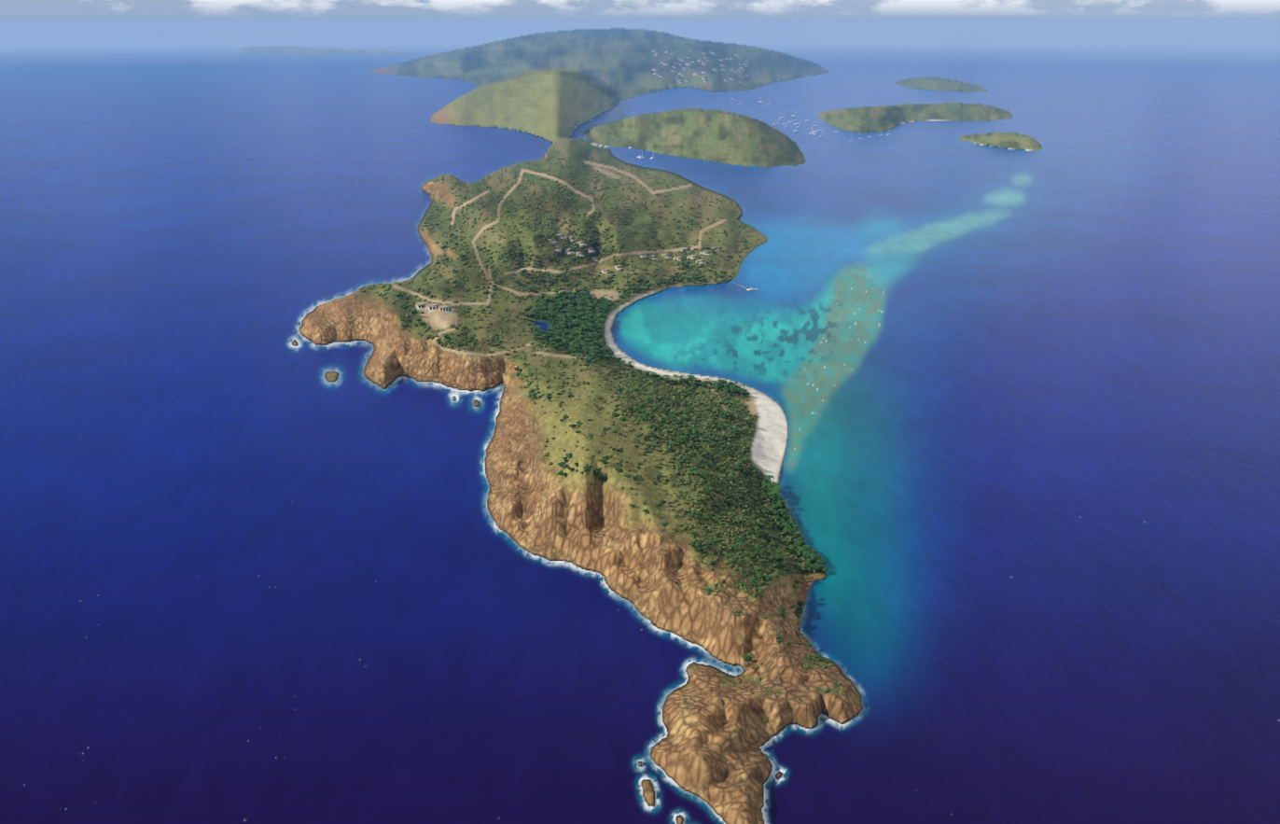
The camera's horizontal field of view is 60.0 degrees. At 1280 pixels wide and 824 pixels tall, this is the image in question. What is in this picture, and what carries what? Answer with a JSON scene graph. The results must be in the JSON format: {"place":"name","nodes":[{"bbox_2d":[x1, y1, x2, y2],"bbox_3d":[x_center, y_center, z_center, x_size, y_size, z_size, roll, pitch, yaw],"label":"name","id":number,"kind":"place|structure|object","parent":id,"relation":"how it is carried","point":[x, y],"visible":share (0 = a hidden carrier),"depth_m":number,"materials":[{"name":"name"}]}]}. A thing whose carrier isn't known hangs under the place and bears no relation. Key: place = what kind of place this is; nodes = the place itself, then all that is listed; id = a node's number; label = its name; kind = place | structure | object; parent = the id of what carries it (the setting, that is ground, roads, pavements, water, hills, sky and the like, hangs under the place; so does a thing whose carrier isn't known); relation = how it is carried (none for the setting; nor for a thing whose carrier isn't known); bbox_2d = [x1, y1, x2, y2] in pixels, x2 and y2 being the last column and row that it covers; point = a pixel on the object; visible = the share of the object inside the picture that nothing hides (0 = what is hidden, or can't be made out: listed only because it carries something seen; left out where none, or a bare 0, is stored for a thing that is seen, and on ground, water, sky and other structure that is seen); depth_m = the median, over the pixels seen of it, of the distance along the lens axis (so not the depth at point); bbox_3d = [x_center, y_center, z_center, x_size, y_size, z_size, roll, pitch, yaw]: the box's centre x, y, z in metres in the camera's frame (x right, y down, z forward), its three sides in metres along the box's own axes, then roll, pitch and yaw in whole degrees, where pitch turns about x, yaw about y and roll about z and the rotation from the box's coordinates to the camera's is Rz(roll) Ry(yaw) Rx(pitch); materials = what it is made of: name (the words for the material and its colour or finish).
{"place":"outdoors","nodes":[
{"label":"outdoors","id":0,"kind":"place"},
{"bbox_2d":[150,26,1042,823],"bbox_3d":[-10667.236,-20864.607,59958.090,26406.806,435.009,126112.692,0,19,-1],"label":"island terrain","id":1,"kind":"structure","parent":0,"point":[721,726],"depth_m":1913.88,"materials":[{"name":"brown stone"}]},
{"bbox_2d":[415,301,452,312],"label":"buildings","id":2,"kind":"structure","parent":1,"relation":"on","point":[430,307],"depth_m":1996.59,"materials":[{"name":"paint"}]},
{"bbox_2d":[359,152,842,693],"bbox_3d":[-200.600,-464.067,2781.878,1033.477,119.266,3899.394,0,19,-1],"label":"scrub bushes","id":3,"kind":"object","parent":1,"relation":"on","point":[656,439],"visible":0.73,"depth_m":1694.68,"materials":[{"name":"green plant"}]},
{"bbox_2d":[395,206,826,662],"bbox_3d":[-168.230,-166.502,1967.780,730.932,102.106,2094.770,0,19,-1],"label":"broadleaf trees","id":4,"kind":"object","parent":1,"relation":"on","point":[817,566],"visible":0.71,"depth_m":1449.65,"materials":[{"name":"green plant"}]},
{"bbox_2d":[547,233,720,273],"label":"houses","id":5,"kind":"structure","parent":1,"relation":"on","point":[569,251],"depth_m":2532.76,"materials":[{"name":"stone"}]},
{"bbox_2d":[440,210,828,657],"bbox_3d":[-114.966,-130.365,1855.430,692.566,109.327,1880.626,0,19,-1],"label":"broadleaf trees","id":6,"kind":"object","parent":1,"relation":"on","point":[788,528],"visible":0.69,"depth_m":1508.99,"materials":[{"name":"green plant"}]},
{"bbox_2d":[528,283,780,497],"bbox_3d":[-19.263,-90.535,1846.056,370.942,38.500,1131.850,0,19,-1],"label":"trees","id":7,"kind":"object","parent":1,"relation":"on","point":[775,488],"visible":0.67,"depth_m":1929.57,"materials":[{"name":"green plant"}]},
{"bbox_2d":[567,49,749,127],"bbox_3d":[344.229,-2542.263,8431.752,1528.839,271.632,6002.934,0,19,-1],"label":"town houses","id":8,"kind":"structure","parent":1,"relation":"on","point":[678,79],"depth_m":10167.33,"materials":[{"name":"stone"}]},
{"bbox_2d":[538,278,790,506],"bbox_3d":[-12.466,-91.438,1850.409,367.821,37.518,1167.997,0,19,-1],"label":"trees","id":9,"kind":"object","parent":1,"relation":"on","point":[552,328],"visible":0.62,"depth_m":1958.35,"materials":[{"name":"green plant"}]},
{"bbox_2d":[0,21,1279,823],"bbox_3d":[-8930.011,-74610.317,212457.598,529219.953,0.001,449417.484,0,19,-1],"label":"sea","id":10,"kind":"structure","parent":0,"point":[255,567],"depth_m":1524.04,"materials":[{"name":"blue liquid"}]},
{"bbox_2d":[636,96,890,158],"bbox_3d":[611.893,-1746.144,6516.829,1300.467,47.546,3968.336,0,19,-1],"label":"boats","id":11,"kind":"object","parent":10,"relation":"on","point":[796,123],"visible":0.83,"depth_m":5811.11,"materials":[{"name":"white plastic"}]},
{"bbox_2d":[0,0,1279,21],"label":"sky","id":12,"kind":"structure","parent":0,"point":[10,10],"materials":[{"name":"white"}]}
]}

